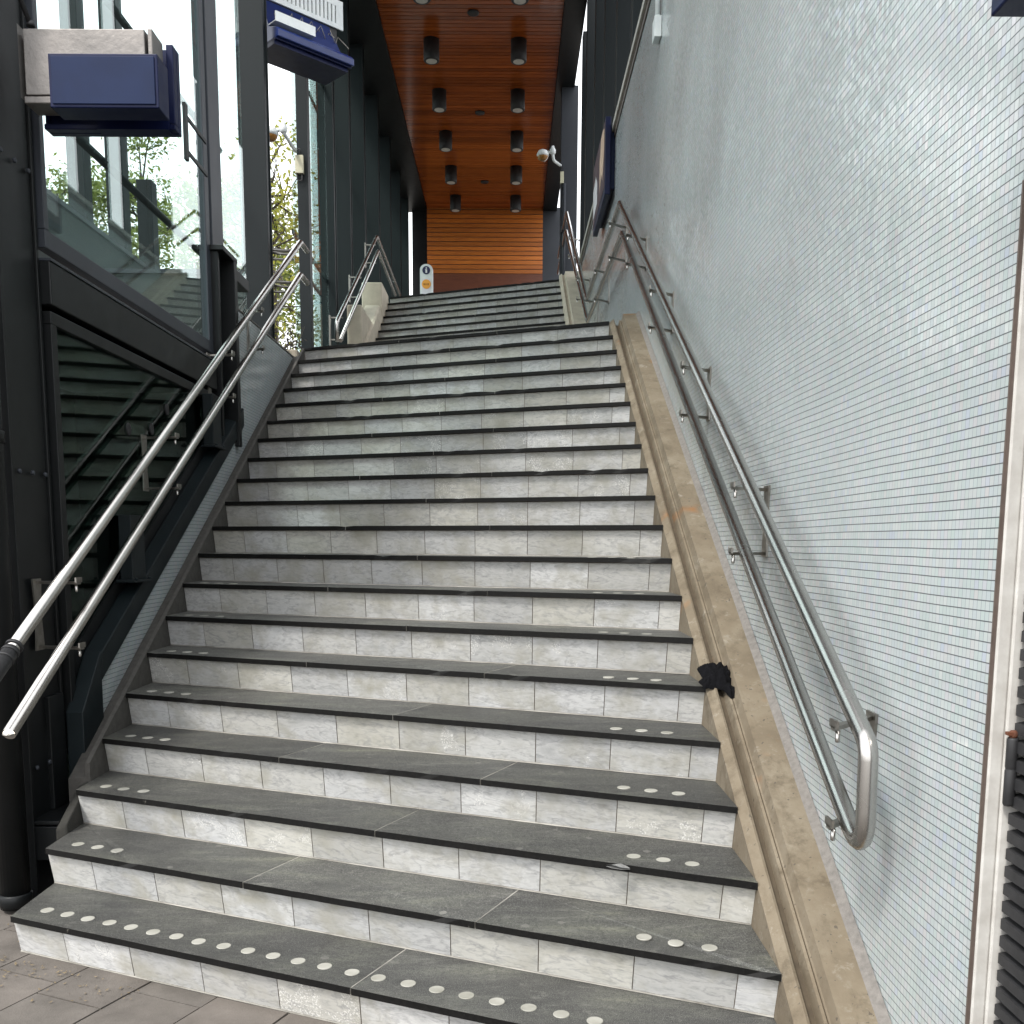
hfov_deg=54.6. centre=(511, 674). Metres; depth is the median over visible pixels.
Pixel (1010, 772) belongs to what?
gate hinge
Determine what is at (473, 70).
timber ceiling
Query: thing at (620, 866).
plastic scrap
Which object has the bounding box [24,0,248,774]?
glazed screen
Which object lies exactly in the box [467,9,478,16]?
smoke detector
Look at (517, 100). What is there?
downlight
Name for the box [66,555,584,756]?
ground
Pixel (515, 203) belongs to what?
downlight
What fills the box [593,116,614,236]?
display case
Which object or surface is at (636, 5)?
steel fin
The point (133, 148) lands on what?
tree
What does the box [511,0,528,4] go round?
downlight
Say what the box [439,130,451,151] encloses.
downlight
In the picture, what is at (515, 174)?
downlight
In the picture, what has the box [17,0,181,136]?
hanging sign
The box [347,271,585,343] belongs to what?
staircase
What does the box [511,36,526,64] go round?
downlight
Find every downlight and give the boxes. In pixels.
[413,0,430,4]
[423,36,438,64]
[432,88,445,112]
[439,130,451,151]
[445,165,456,184]
[450,194,460,211]
[510,130,522,152]
[510,165,521,184]
[510,195,520,212]
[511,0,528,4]
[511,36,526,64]
[511,88,524,112]
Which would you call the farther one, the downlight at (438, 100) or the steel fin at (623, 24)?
the downlight at (438, 100)
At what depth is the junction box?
6.98 m
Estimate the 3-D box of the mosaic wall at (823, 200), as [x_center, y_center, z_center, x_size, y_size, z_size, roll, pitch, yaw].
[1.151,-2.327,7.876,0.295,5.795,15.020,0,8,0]
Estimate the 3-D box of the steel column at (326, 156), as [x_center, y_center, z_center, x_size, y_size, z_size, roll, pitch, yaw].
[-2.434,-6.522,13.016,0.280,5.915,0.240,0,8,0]
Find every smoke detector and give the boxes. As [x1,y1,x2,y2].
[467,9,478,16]
[475,110,484,114]
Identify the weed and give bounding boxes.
[280,326,306,349]
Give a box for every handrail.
[0,240,309,738]
[329,235,400,345]
[557,200,878,850]
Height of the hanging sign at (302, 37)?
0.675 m
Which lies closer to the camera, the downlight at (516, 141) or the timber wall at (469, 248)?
the downlight at (516, 141)
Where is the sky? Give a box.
[36,0,586,351]
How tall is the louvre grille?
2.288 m
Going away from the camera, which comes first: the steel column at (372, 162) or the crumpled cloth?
the crumpled cloth
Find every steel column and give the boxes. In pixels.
[0,0,62,898]
[58,0,93,223]
[97,0,131,252]
[136,179,159,268]
[234,0,278,582]
[295,74,313,352]
[316,13,338,345]
[334,0,353,344]
[350,44,366,304]
[365,95,380,281]
[379,136,391,302]
[391,171,401,296]
[401,198,408,295]
[559,85,578,274]
[580,31,586,252]
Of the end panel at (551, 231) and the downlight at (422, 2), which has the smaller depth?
the downlight at (422, 2)
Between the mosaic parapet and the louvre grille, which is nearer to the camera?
the louvre grille
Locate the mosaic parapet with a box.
[102,308,298,710]
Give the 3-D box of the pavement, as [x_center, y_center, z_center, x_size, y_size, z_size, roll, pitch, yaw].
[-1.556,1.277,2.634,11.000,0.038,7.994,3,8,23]
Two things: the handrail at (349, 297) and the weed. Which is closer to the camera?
the weed
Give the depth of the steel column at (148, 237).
13.09 m
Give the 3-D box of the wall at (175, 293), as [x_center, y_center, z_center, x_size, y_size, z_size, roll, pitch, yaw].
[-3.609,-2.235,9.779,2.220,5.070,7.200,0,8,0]
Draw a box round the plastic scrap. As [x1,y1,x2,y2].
[607,864,628,869]
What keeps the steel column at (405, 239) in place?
on the upper floor
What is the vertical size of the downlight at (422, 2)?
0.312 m
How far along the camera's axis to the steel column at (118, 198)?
12.07 m
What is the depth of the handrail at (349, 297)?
13.13 m
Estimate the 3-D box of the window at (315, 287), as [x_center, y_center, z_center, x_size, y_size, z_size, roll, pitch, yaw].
[-2.657,-6.573,13.714,0.030,5.760,1.200,0,8,0]
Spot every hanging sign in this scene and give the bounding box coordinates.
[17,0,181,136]
[266,0,353,84]
[991,0,1023,16]
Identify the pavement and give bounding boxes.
[0,756,335,1023]
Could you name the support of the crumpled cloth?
on the staircase at (358, 785)
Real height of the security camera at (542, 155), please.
0.627 m
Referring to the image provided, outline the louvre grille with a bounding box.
[993,612,1023,1023]
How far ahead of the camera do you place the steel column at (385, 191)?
19.08 m
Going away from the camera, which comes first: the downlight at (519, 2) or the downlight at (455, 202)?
the downlight at (519, 2)
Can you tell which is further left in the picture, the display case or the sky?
the sky
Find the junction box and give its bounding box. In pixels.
[652,0,661,43]
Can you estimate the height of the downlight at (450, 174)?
0.312 m
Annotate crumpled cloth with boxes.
[697,662,734,698]
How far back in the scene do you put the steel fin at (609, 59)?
11.53 m
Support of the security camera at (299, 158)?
attached to the steel column at (304, 188)
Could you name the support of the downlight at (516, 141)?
attached to the timber ceiling
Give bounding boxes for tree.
[45,137,137,248]
[62,137,198,268]
[131,164,320,349]
[181,97,320,350]
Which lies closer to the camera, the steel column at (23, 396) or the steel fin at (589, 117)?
the steel column at (23, 396)
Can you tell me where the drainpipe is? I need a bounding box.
[0,397,32,911]
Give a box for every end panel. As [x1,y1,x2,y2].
[412,210,426,294]
[542,208,559,280]
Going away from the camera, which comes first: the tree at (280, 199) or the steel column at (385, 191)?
the steel column at (385, 191)
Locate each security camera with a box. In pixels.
[270,121,303,180]
[537,145,563,188]
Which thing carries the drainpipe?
attached to the steel column at (23, 396)
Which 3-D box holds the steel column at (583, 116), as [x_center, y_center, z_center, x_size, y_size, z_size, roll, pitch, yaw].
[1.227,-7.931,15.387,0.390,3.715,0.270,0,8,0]
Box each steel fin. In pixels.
[584,0,594,236]
[593,0,604,175]
[603,0,615,126]
[615,0,630,111]
[630,0,642,50]
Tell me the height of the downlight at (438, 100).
0.312 m
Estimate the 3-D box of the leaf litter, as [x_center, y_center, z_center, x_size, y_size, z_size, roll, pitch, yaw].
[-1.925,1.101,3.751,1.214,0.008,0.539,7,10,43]
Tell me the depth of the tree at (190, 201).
29.50 m
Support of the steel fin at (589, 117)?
on the mosaic wall at (823, 200)
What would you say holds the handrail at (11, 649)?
attached to the mosaic parapet
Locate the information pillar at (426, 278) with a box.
[420,264,432,293]
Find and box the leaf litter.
[0,923,138,1001]
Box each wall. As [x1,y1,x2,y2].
[38,188,243,349]
[427,208,542,292]
[579,0,1023,1023]
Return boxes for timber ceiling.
[349,0,586,211]
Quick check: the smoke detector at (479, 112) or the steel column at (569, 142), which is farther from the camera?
the smoke detector at (479, 112)
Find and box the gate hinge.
[1002,730,1018,806]
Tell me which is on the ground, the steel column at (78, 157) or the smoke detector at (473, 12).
the steel column at (78, 157)
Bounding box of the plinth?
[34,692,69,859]
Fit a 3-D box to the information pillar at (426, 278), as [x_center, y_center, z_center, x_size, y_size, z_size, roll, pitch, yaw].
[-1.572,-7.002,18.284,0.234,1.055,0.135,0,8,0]
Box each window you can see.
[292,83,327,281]
[309,90,319,294]
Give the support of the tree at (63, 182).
on the ground
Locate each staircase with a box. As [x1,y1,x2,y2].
[10,311,891,1023]
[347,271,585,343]
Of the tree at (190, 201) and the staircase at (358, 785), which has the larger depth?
the tree at (190, 201)
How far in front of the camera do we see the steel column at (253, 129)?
8.55 m
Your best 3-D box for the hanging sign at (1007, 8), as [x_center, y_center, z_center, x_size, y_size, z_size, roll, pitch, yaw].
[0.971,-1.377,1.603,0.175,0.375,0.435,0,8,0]
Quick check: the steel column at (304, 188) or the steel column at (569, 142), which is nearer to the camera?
the steel column at (304, 188)
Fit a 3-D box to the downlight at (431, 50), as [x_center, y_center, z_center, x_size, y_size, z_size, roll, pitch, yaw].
[-1.246,-9.652,15.352,0.244,0.312,0.244,0,8,0]
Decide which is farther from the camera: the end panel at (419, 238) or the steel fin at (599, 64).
the end panel at (419, 238)
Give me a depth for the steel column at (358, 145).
15.66 m
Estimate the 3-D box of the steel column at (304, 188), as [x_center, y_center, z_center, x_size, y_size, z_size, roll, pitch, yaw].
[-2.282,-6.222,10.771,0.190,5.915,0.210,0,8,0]
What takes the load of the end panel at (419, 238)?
on the upper floor
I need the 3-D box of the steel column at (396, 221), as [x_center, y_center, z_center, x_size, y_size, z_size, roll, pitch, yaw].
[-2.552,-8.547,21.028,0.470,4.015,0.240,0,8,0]
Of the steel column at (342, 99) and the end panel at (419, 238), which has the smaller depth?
the steel column at (342, 99)
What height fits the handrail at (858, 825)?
6.161 m
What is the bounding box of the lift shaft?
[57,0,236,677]

